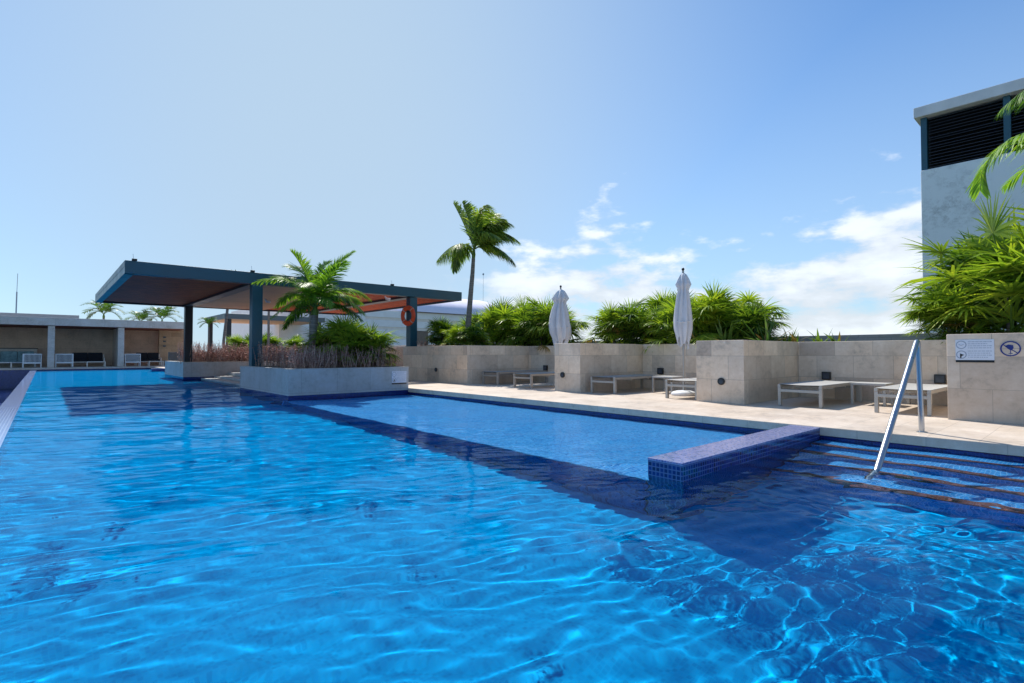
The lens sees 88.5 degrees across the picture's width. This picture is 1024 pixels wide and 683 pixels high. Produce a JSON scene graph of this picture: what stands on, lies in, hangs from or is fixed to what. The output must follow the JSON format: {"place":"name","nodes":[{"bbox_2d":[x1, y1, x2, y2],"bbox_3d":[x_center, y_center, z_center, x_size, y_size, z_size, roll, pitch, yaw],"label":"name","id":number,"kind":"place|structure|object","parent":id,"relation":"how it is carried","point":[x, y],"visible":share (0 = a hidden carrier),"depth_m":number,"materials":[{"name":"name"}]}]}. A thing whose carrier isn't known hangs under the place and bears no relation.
{"place":"outdoors","nodes":[
{"label":"outdoors","id":0,"kind":"place"},
{"bbox_2d":[0,370,29,388],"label":"catch basin","id":1,"kind":"object","parent":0,"point":[11,378],"visible":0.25,"depth_m":30.43,"materials":[{"name":"blue tile"}]},
{"bbox_2d":[0,388,14,405],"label":"catch water","id":2,"kind":"structure","parent":1,"relation":"in","point":[5,393],"depth_m":26.39,"materials":[{"name":"blue liquid"}]},
{"bbox_2d":[0,365,164,369],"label":"deck","id":3,"kind":"structure","parent":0,"point":[69,367],"depth_m":32.71,"materials":[{"name":"stone"}]},
{"bbox_2d":[0,351,35,366],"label":"lounge sofa","id":4,"kind":"object","parent":3,"relation":"on","point":[11,356],"visible":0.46,"depth_m":32.91,"materials":[{"name":"fabric"}]},
{"bbox_2d":[0,348,37,366],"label":"bar counter","id":5,"kind":"object","parent":3,"relation":"on","point":[16,364],"visible":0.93,"depth_m":33.54,"materials":[{"name":"stone"}]},
{"bbox_2d":[22,354,41,367],"bbox_3d":[-29.443,1.173,32.258,0.860,0.840,0.770,1,-2,-42],"label":"slatted armchair","id":6,"kind":"object","parent":3,"relation":"on","point":[31,359],"visible":0.97,"depth_m":32.00,"materials":[{"name":"white paint"}]},
{"bbox_2d":[55,354,73,366],"bbox_3d":[-28.322,1.196,33.255,0.860,0.840,0.770,1,-2,-42],"label":"slatted armchair","id":7,"kind":"object","parent":3,"relation":"on","point":[64,358],"visible":0.89,"depth_m":32.98,"materials":[{"name":"white paint"}]},
{"bbox_2d":[70,353,104,366],"bbox_3d":[-28.281,1.198,35.052,1.750,0.920,0.800,1,-2,-42],"label":"lounge sofa","id":8,"kind":"object","parent":3,"relation":"on","point":[81,357],"visible":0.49,"depth_m":35.03,"materials":[{"name":"black fabric"}]},
{"bbox_2d":[0,316,183,367],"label":"cabana pavilion","id":9,"kind":"structure","parent":3,"relation":"on","point":[112,341],"depth_m":35.73,"materials":[{"name":"paint"}]},
{"bbox_2d":[82,299,125,319],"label":"distant palm","id":10,"kind":"object","parent":3,"relation":"on","point":[105,307],"visible":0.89,"depth_m":39.52,"materials":[{"name":"green plant"}]},
{"bbox_2d":[124,354,140,365],"bbox_3d":[-25.707,1.250,35.580,0.860,0.840,0.770,1,-2,-42],"label":"slatted armchair","id":11,"kind":"object","parent":3,"relation":"on","point":[131,358],"visible":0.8,"depth_m":35.35,"materials":[{"name":"white paint"}]},
{"bbox_2d":[124,309,156,320],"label":"distant palm","id":12,"kind":"object","parent":3,"relation":"on","point":[143,315],"visible":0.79,"depth_m":41.04,"materials":[{"name":"green plant"}]},
{"bbox_2d":[134,353,161,365],"bbox_3d":[-25.796,1.249,37.261,1.500,0.920,0.800,1,-2,-42],"label":"lounge sofa","id":13,"kind":"object","parent":3,"relation":"on","point":[146,357],"visible":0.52,"depth_m":37.35,"materials":[{"name":"black fabric"}]},
{"bbox_2d":[141,306,182,321],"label":"distant palm","id":14,"kind":"object","parent":3,"relation":"on","point":[163,313],"visible":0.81,"depth_m":41.94,"materials":[{"name":"green plant"}]},
{"bbox_2d":[205,313,324,349],"bbox_3d":[-19.087,-0.025,40.582,7.000,3.620,6.000,1,-2,-42],"label":"pergola","id":15,"kind":"object","parent":3,"relation":"on","point":[242,318],"visible":0.59,"depth_m":38.55,"materials":[{"name":"teal metal"}]},
{"bbox_2d":[197,316,219,346],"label":"distant palm","id":16,"kind":"object","parent":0,"point":[208,321],"visible":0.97,"depth_m":27.22,"materials":[{"name":"green plant"}]},
{"bbox_2d":[222,269,235,347],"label":"distant palm","id":17,"kind":"object","parent":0,"point":[225,327],"visible":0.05,"depth_m":25.70,"materials":[{"name":"brown plant"}]},
{"bbox_2d":[226,333,248,351],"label":"fan palm","id":18,"kind":"object","parent":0,"point":[237,341],"visible":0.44,"depth_m":28.33,"materials":[{"name":"green plant"}]},
{"bbox_2d":[0,368,1023,682],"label":"pool water","id":19,"kind":"structure","parent":0,"point":[158,528],"depth_m":2.67,"materials":[{"name":"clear liquid"}]},
{"bbox_2d":[0,0,1023,351],"label":"sky","id":20,"kind":"structure","parent":0,"point":[771,149],"materials":[{"name":"blue"}]},
{"bbox_2d":[408,380,1023,440],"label":"pool deck","id":21,"kind":"structure","parent":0,"point":[842,412],"depth_m":8.31,"materials":[{"name":"stone"}]},
{"bbox_2d":[168,352,299,360],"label":"parapet wall","id":22,"kind":"structure","parent":21,"relation":"on","point":[173,356],"depth_m":25.55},
{"bbox_2d":[267,311,269,346],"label":"distant palm","id":23,"kind":"object","parent":21,"relation":"on","point":[268,329],"visible":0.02,"depth_m":28.89,"materials":[{"name":"brown plant"}]},
{"bbox_2d":[262,332,282,351],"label":"fan palm","id":24,"kind":"object","parent":21,"relation":"on","point":[273,339],"visible":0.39,"depth_m":29.43,"materials":[{"name":"green plant"}]},
{"bbox_2d":[279,334,307,350],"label":"fan palm","id":25,"kind":"object","parent":21,"relation":"on","point":[296,339],"visible":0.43,"depth_m":30.09,"materials":[{"name":"green plant"}]},
{"bbox_2d":[482,370,547,384],"bbox_3d":[0.108,1.021,15.079,1.930,0.353,0.660,1,-2,-42],"label":"sun lounger","id":26,"kind":"object","parent":21,"relation":"on","point":[505,372],"visible":0.83,"depth_m":14.68,"materials":[{"name":"metal"}]},
{"bbox_2d":[513,372,554,387],"bbox_3d":[0.970,0.990,13.704,1.930,0.353,0.660,1,-2,-42],"label":"sun lounger","id":27,"kind":"object","parent":21,"relation":"on","point":[544,374],"visible":0.61,"depth_m":13.27,"materials":[{"name":"metal"}]},
{"bbox_2d":[549,285,570,385],"bbox_3d":[1.311,-0.167,14.045,0.588,2.680,0.575,1,-2,-42],"label":"folded parasol","id":28,"kind":"object","parent":21,"relation":"on","point":[559,327],"visible":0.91,"depth_m":13.94,"materials":[{"name":"fabric"}]},
{"bbox_2d":[221,332,1023,351],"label":"parapet wall","id":29,"kind":"structure","parent":21,"relation":"on","point":[879,337],"depth_m":11.53,"materials":[{"name":"stone"}]},
{"bbox_2d":[591,374,665,393],"bbox_3d":[2.655,0.948,11.885,1.930,0.353,0.660,1,-2,-42],"label":"sun lounger","id":30,"kind":"object","parent":21,"relation":"on","point":[615,378],"visible":0.91,"depth_m":11.54,"materials":[{"name":"metal"}]},
{"bbox_2d":[652,375,682,392],"bbox_3d":[3.397,0.934,11.434,0.500,0.360,0.500,1,-2,-42],"label":"side table","id":31,"kind":"object","parent":21,"relation":"on","point":[664,377],"visible":0.69,"depth_m":11.36,"materials":[{"name":"metal"}]},
{"bbox_2d":[665,378,696,399],"bbox_3d":[3.876,0.915,10.468,1.930,0.353,0.660,1,-2,-42],"label":"sun lounger","id":32,"kind":"object","parent":21,"relation":"on","point":[667,384],"visible":0.34,"depth_m":10.05,"materials":[{"name":"metal"}]},
{"bbox_2d":[671,268,694,395],"bbox_3d":[3.521,-0.211,10.795,0.520,2.620,0.520,1,-2,-42],"label":"folded parasol","id":33,"kind":"object","parent":21,"relation":"on","point":[683,323],"visible":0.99,"depth_m":10.72,"materials":[{"name":"fabric"}]},
{"bbox_2d":[382,333,1023,424],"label":"garden wall","id":34,"kind":"structure","parent":21,"relation":"on","point":[752,371],"depth_m":9.63,"materials":[{"name":"stone"}]},
{"bbox_2d":[822,372,830,379],"bbox_3d":[5.952,0.649,9.952,0.058,0.150,0.150,1,-2,-42],"label":"wall lamp","id":35,"kind":"object","parent":34,"relation":"attached to","point":[826,375],"visible":1,"depth_m":9.92,"materials":[{"name":"black plastic"}]},
{"bbox_2d":[934,374,945,383],"bbox_3d":[7.075,0.620,8.689,0.058,0.150,0.150,1,-2,-42],"label":"wall lamp","id":36,"kind":"object","parent":34,"relation":"attached to","point":[939,378],"visible":1,"depth_m":8.67,"materials":[{"name":"black plastic"}]},
{"bbox_2d":[955,339,994,362],"bbox_3d":[5.818,0.119,6.612,0.010,0.288,0.370,1,-2,-42],"label":"rules sign","id":37,"kind":"object","parent":34,"relation":"attached to","point":[978,350],"visible":1,"depth_m":6.61,"materials":[{"name":"white plastic"}]},
{"bbox_2d":[1000,341,1021,356],"bbox_3d":[6.038,0.087,6.367,0.010,0.196,0.196,1,-2,-42],"label":"round sign","id":38,"kind":"object","parent":34,"relation":"attached to","point":[1010,348],"visible":1,"depth_m":6.37,"materials":[{"name":"plastic"}]},
{"bbox_2d":[778,380,858,407],"bbox_3d":[5.308,0.882,9.039,1.930,0.353,0.660,1,-2,-42],"label":"sun lounger","id":39,"kind":"object","parent":21,"relation":"on","point":[823,384],"visible":0.96,"depth_m":8.70,"materials":[{"name":"metal"}]},
{"bbox_2d":[850,382,893,405],"bbox_3d":[6.050,0.874,8.829,0.500,0.360,0.500,1,-2,-42],"label":"side table","id":40,"kind":"object","parent":21,"relation":"on","point":[852,384],"visible":0.84,"depth_m":8.80,"materials":[{"name":"metal"}]},
{"bbox_2d":[874,383,946,415],"bbox_3d":[6.190,0.858,8.017,1.930,0.353,0.660,1,-2,-42],"label":"sun lounger","id":41,"kind":"object","parent":21,"relation":"on","point":[930,389],"visible":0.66,"depth_m":7.61,"materials":[{"name":"metal"}]},
{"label":"planting bed","id":42,"kind":"structure","parent":21,"relation":"on","visible":0},
{"bbox_2d":[95,257,461,366],"bbox_3d":[-8.436,-0.514,18.718,9.555,2.730,9.440,1,-2,-42],"label":"pergola","id":43,"kind":"object","parent":42,"relation":"on","point":[136,282],"visible":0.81,"depth_m":16.19,"materials":[{"name":"teal metal"}]},
{"bbox_2d":[401,305,414,325],"bbox_3d":[-3.373,-0.837,17.058,0.666,0.666,0.127,-1,-2,36],"label":"life ring","id":44,"kind":"object","parent":43,"relation":"hanging from","point":[412,319],"visible":1,"depth_m":17.00,"materials":[{"name":"orange plastic"}]},
{"bbox_2d":[423,316,453,345],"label":"fan palm","id":45,"kind":"object","parent":42,"relation":"on","point":[436,337],"visible":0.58,"depth_m":16.95,"materials":[{"name":"green plant"}]},
{"bbox_2d":[440,322,471,345],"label":"fan palm","id":46,"kind":"object","parent":42,"relation":"on","point":[452,339],"visible":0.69,"depth_m":15.98,"materials":[{"name":"green plant"}]},
{"bbox_2d":[454,309,494,345],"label":"fan palm","id":47,"kind":"object","parent":42,"relation":"on","point":[463,322],"visible":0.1,"depth_m":18.98,"materials":[{"name":"green plant"}]},
{"bbox_2d":[457,321,492,345],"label":"fan palm","id":48,"kind":"object","parent":42,"relation":"on","point":[475,335],"visible":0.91,"depth_m":15.49,"materials":[{"name":"green plant"}]},
{"bbox_2d":[436,200,520,342],"bbox_3d":[-0.777,-2.176,16.935,2.741,4.938,2.604,1,-2,-42],"label":"tall palm","id":49,"kind":"object","parent":42,"relation":"on","point":[485,229],"visible":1,"depth_m":16.76,"materials":[{"name":"green plant"}]},
{"bbox_2d":[465,297,523,345],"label":"fan palm","id":50,"kind":"object","parent":42,"relation":"on","point":[490,317],"visible":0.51,"depth_m":18.20,"materials":[{"name":"green plant"}]},
{"bbox_2d":[495,295,530,345],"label":"fan palm","id":51,"kind":"object","parent":42,"relation":"on","point":[515,307],"visible":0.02,"depth_m":18.60,"materials":[{"name":"green plant"}]},
{"bbox_2d":[492,300,551,345],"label":"fan palm","id":52,"kind":"object","parent":42,"relation":"on","point":[509,320],"visible":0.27,"depth_m":17.38,"materials":[{"name":"green plant"}]},
{"bbox_2d":[505,296,577,345],"bbox_3d":[0.910,-0.510,16.962,2.627,1.987,2.432,0,-1,6],"label":"fan palm","id":53,"kind":"object","parent":42,"relation":"on","point":[524,327],"visible":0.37,"depth_m":16.61,"materials":[{"name":"green plant"}]},
{"bbox_2d":[522,294,592,351],"bbox_3d":[1.326,-0.457,16.514,2.464,2.057,2.465,1,-2,-31],"label":"fan palm","id":54,"kind":"object","parent":42,"relation":"on","point":[581,325],"visible":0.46,"depth_m":16.11,"materials":[{"name":"green plant"}]},
{"bbox_2d":[580,300,628,343],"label":"fan palm","id":55,"kind":"object","parent":42,"relation":"on","point":[603,333],"visible":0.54,"depth_m":14.60,"materials":[{"name":"green plant"}]},
{"bbox_2d":[594,297,660,343],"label":"fan palm","id":56,"kind":"object","parent":42,"relation":"on","point":[630,314],"visible":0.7,"depth_m":13.95,"materials":[{"name":"green plant"}]},
{"bbox_2d":[630,289,676,343],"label":"fan palm","id":57,"kind":"object","parent":42,"relation":"on","point":[650,301],"visible":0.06,"depth_m":14.18,"materials":[{"name":"green plant"}]},
{"bbox_2d":[623,296,690,343],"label":"fan palm","id":58,"kind":"object","parent":42,"relation":"on","point":[642,337],"visible":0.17,"depth_m":13.69,"materials":[{"name":"green plant"}]},
{"bbox_2d":[640,290,710,352],"bbox_3d":[4.060,-0.529,13.119,2.138,1.713,2.137,0,-1,-15],"label":"fan palm","id":59,"kind":"object","parent":42,"relation":"on","point":[665,313],"visible":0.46,"depth_m":12.95,"materials":[{"name":"green plant"}]},
{"bbox_2d":[669,280,754,343],"bbox_3d":[4.772,-0.637,12.584,2.357,1.913,2.471,-1,-1,24],"label":"fan palm","id":60,"kind":"object","parent":42,"relation":"on","point":[712,308],"visible":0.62,"depth_m":12.24,"materials":[{"name":"green plant"}]},
{"bbox_2d":[705,318,739,340],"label":"strap leaf plant","id":61,"kind":"object","parent":42,"relation":"on","point":[729,337],"visible":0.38,"depth_m":11.70,"materials":[{"name":"green plant"}]},
{"bbox_2d":[713,297,781,339],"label":"fan palm","id":62,"kind":"object","parent":42,"relation":"on","point":[748,317],"visible":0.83,"depth_m":11.61,"materials":[{"name":"green plant"}]},
{"bbox_2d":[714,290,791,339],"bbox_3d":[5.585,-0.434,12.548,2.027,1.533,1.876,1,-1,-27],"label":"fan palm","id":63,"kind":"object","parent":42,"relation":"on","point":[751,298],"visible":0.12,"depth_m":12.28,"materials":[{"name":"green plant"}]},
{"bbox_2d":[736,313,790,341],"bbox_3d":[5.325,-0.229,11.145,1.172,0.737,1.098,-1,-1,28],"label":"strap leaf plant","id":64,"kind":"object","parent":42,"relation":"on","point":[767,337],"visible":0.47,"depth_m":11.17,"materials":[{"name":"green plant"}]},
{"bbox_2d":[784,332,802,341],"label":"strap leaf plant","id":65,"kind":"object","parent":42,"relation":"on","point":[794,339],"visible":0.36,"depth_m":10.80,"materials":[{"name":"green plant"}]},
{"bbox_2d":[808,328,832,341],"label":"strap leaf plant","id":66,"kind":"object","parent":42,"relation":"on","point":[818,338],"visible":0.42,"depth_m":10.47,"materials":[{"name":"green plant"}]},
{"bbox_2d":[810,332,850,340],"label":"strap leaf plant","id":67,"kind":"object","parent":42,"relation":"on","point":[832,339],"visible":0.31,"depth_m":10.23,"materials":[{"name":"green plant"}]},
{"bbox_2d":[890,281,1023,344],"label":"fan palm","id":68,"kind":"object","parent":42,"relation":"on","point":[930,302],"visible":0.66,"depth_m":8.99,"materials":[{"name":"green plant"}]},
{"bbox_2d":[892,193,1023,333],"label":"fan palm","id":69,"kind":"object","parent":42,"relation":"on","point":[1005,273],"visible":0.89,"depth_m":8.51,"materials":[{"name":"green plant"}]},
{"bbox_2d":[900,215,1023,338],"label":"fan palm","id":70,"kind":"object","parent":42,"relation":"on","point":[951,263],"visible":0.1,"depth_m":9.38,"materials":[{"name":"green plant"}]},
{"bbox_2d":[947,206,1023,332],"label":"fan palm","id":71,"kind":"object","parent":42,"relation":"on","point":[1022,301],"visible":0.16,"depth_m":8.48,"materials":[{"name":"green plant"}]},
{"bbox_2d":[965,91,1023,201],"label":"overhanging palm","id":72,"kind":"object","parent":42,"relation":"on","point":[979,183],"visible":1,"depth_m":6.47,"materials":[{"name":"green plant"}]},
{"bbox_2d":[913,78,1023,332],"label":"stair tower","id":73,"kind":"structure","parent":0,"point":[963,136],"depth_m":12.35,"materials":[{"name":"paint"}]},
{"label":"pool floor","id":74,"kind":"structure","parent":0,"visible":0},
{"bbox_2d":[201,372,239,385],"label":"lounge platform","id":75,"kind":"structure","parent":74,"relation":"on","point":[232,378],"depth_m":19.15,"materials":[{"name":"stone"}]},
{"bbox_2d":[165,361,286,379],"bbox_3d":[-11.809,1.742,23.288,5.462,1.770,4.062,1,-2,-42],"label":"stone planter","id":76,"kind":"object","parent":74,"relation":"on","point":[187,370],"visible":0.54,"depth_m":20.68,"materials":[{"name":"stone"}]},
{"bbox_2d":[177,340,208,361],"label":"dry shrub","id":77,"kind":"object","parent":76,"relation":"on","point":[196,344],"visible":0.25,"depth_m":21.83,"materials":[{"name":"brown plant"}]},
{"bbox_2d":[179,343,211,363],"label":"dry shrub","id":78,"kind":"object","parent":76,"relation":"on","point":[196,353],"visible":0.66,"depth_m":20.63,"materials":[{"name":"brown plant"}]},
{"bbox_2d":[193,346,222,361],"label":"dry shrub","id":79,"kind":"object","parent":76,"relation":"on","point":[214,352],"visible":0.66,"depth_m":20.93,"materials":[{"name":"brown plant"}]},
{"bbox_2d":[206,341,236,361],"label":"dry shrub","id":80,"kind":"object","parent":76,"relation":"on","point":[213,344],"visible":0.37,"depth_m":22.58,"materials":[{"name":"brown plant"}]},
{"bbox_2d":[206,345,237,361],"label":"dry shrub","id":81,"kind":"object","parent":76,"relation":"on","point":[220,356],"visible":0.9,"depth_m":21.14,"materials":[{"name":"brown plant"}]},
{"bbox_2d":[218,344,246,361],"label":"dry shrub","id":82,"kind":"object","parent":76,"relation":"on","point":[242,355],"visible":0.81,"depth_m":21.60,"materials":[{"name":"brown plant"}]},
{"bbox_2d":[232,346,248,361],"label":"dry shrub","id":83,"kind":"object","parent":76,"relation":"on","point":[237,358],"visible":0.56,"depth_m":21.65,"materials":[{"name":"brown plant"}]},
{"bbox_2d":[240,365,408,399],"bbox_3d":[-4.865,1.517,13.421,2.902,1.765,3.682,1,-2,-42],"label":"stone planter","id":84,"kind":"object","parent":74,"relation":"on","point":[300,384],"visible":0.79,"depth_m":11.98,"materials":[{"name":"stone"}]},
{"bbox_2d":[253,340,293,367],"bbox_3d":[-6.226,0.346,13.535,0.922,0.780,1.006,-1,-2,34],"label":"dry shrub","id":85,"kind":"object","parent":84,"relation":"on","point":[261,358],"visible":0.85,"depth_m":13.58,"materials":[{"name":"brown plant"}]},
{"bbox_2d":[275,343,317,368],"bbox_3d":[-5.141,0.376,12.590,1.030,0.675,0.954,1,-2,-33],"label":"dry shrub","id":86,"kind":"object","parent":84,"relation":"on","point":[287,363],"visible":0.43,"depth_m":12.43,"materials":[{"name":"brown plant"}]},
{"bbox_2d":[282,346,324,368],"bbox_3d":[-4.719,0.380,11.757,0.910,0.628,0.834,1,-2,-39],"label":"dry shrub","id":87,"kind":"object","parent":84,"relation":"on","point":[295,366],"visible":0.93,"depth_m":11.74,"materials":[{"name":"brown plant"}]},
{"bbox_2d":[251,249,369,359],"bbox_3d":[-4.972,-0.805,13.377,2.833,3.089,2.774,1,-2,-42],"label":"short palm","id":88,"kind":"object","parent":84,"relation":"on","point":[316,291],"visible":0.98,"depth_m":13.19,"materials":[{"name":"green plant"}]},
{"bbox_2d":[295,342,334,368],"bbox_3d":[-4.848,0.363,13.094,0.878,0.724,0.958,0,-1,13],"label":"dry shrub","id":89,"kind":"object","parent":84,"relation":"on","point":[313,351],"visible":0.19,"depth_m":12.79,"materials":[{"name":"brown plant"}]},
{"bbox_2d":[294,322,342,367],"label":"fan palm","id":90,"kind":"object","parent":84,"relation":"in","point":[318,343],"visible":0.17,"depth_m":13.43,"materials":[{"name":"green plant"}]},
{"bbox_2d":[299,347,338,368],"bbox_3d":[-4.484,0.413,12.165,0.906,0.579,0.978,0,-1,11],"label":"dry shrub","id":91,"kind":"object","parent":84,"relation":"on","point":[322,364],"visible":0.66,"depth_m":12.04,"materials":[{"name":"brown plant"}]},
{"bbox_2d":[314,342,351,367],"bbox_3d":[-4.204,0.371,12.614,0.834,0.686,0.910,-1,-2,43],"label":"dry shrub","id":92,"kind":"object","parent":84,"relation":"on","point":[336,359],"visible":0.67,"depth_m":12.43,"materials":[{"name":"brown plant"}]},
{"bbox_2d":[313,312,380,367],"bbox_3d":[-4.134,0.045,13.406,2.055,1.647,2.056,-1,-2,28],"label":"fan palm","id":93,"kind":"object","parent":84,"relation":"in","point":[346,330],"visible":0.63,"depth_m":13.04,"materials":[{"name":"green plant"}]},
{"bbox_2d":[334,349,376,367],"bbox_3d":[-3.735,0.447,12.621,0.978,0.532,0.906,0,-1,17],"label":"dry shrub","id":94,"kind":"object","parent":84,"relation":"on","point":[354,365],"visible":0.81,"depth_m":12.54,"materials":[{"name":"brown plant"}]},
{"bbox_2d":[352,346,385,366],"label":"dry shrub","id":95,"kind":"object","parent":84,"relation":"on","point":[377,363],"visible":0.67,"depth_m":12.91,"materials":[{"name":"brown plant"}]},
{"bbox_2d":[335,318,402,367],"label":"fan palm","id":96,"kind":"object","parent":84,"relation":"in","point":[382,341],"visible":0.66,"depth_m":13.25,"materials":[{"name":"green plant"}]},
{"bbox_2d":[370,345,400,366],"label":"dry shrub","id":97,"kind":"object","parent":84,"relation":"on","point":[387,363],"visible":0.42,"depth_m":13.32,"materials":[{"name":"brown plant"}]},
{"bbox_2d":[392,371,406,383],"bbox_3d":[-2.755,0.883,12.846,0.400,0.313,0.010,1,-2,-42],"label":"rules sign","id":98,"kind":"object","parent":84,"relation":"attached to","point":[398,377],"visible":1,"depth_m":12.84,"materials":[{"name":"white plastic"}]},
{"bbox_2d":[47,368,1023,461],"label":"pool wall","id":99,"kind":"structure","parent":74,"relation":"on","point":[982,454],"depth_m":6.81,"materials":[{"name":"tile"}]},
{"bbox_2d":[0,370,35,447],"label":"spillway","id":100,"kind":"object","parent":99,"relation":"attached to","point":[10,405],"visible":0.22,"depth_m":10.11,"materials":[{"name":"tile"}]},
{"bbox_2d":[408,386,1023,456],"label":"pool coping","id":101,"kind":"object","parent":99,"relation":"on","point":[982,444],"visible":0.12,"depth_m":6.63,"materials":[{"name":"stone"}]},
{"bbox_2d":[874,340,927,468],"bbox_3d":[3.683,0.651,5.028,2.135,1.373,0.100,1,-2,-42],"label":"pool handrail","id":102,"kind":"object","parent":101,"relation":"on","point":[915,353],"visible":0.91,"depth_m":5.28,"materials":[{"name":"silver metal"}]},
{"bbox_2d":[648,425,819,481],"bbox_3d":[2.350,1.595,5.213,3.008,1.232,0.320,1,-2,-42],"label":"tiled divider","id":103,"kind":"object","parent":74,"relation":"on","point":[689,464],"visible":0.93,"depth_m":4.72,"materials":[{"name":"blue tile"}]},
{"bbox_3d":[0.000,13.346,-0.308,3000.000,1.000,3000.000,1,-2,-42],"label":"ground","id":104,"kind":"structure","parent":0,"visible":0},
{"bbox_2d":[0,312,78,317],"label":"rooftop block","id":105,"kind":"structure","parent":104,"relation":"on","point":[38,315],"depth_m":41.64,"materials":[{"name":"grey concrete"}]},
{"bbox_2d":[231,299,502,346],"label":"white building","id":106,"kind":"structure","parent":104,"relation":"on","point":[390,320],"depth_m":51.06,"materials":[{"name":"paint"}]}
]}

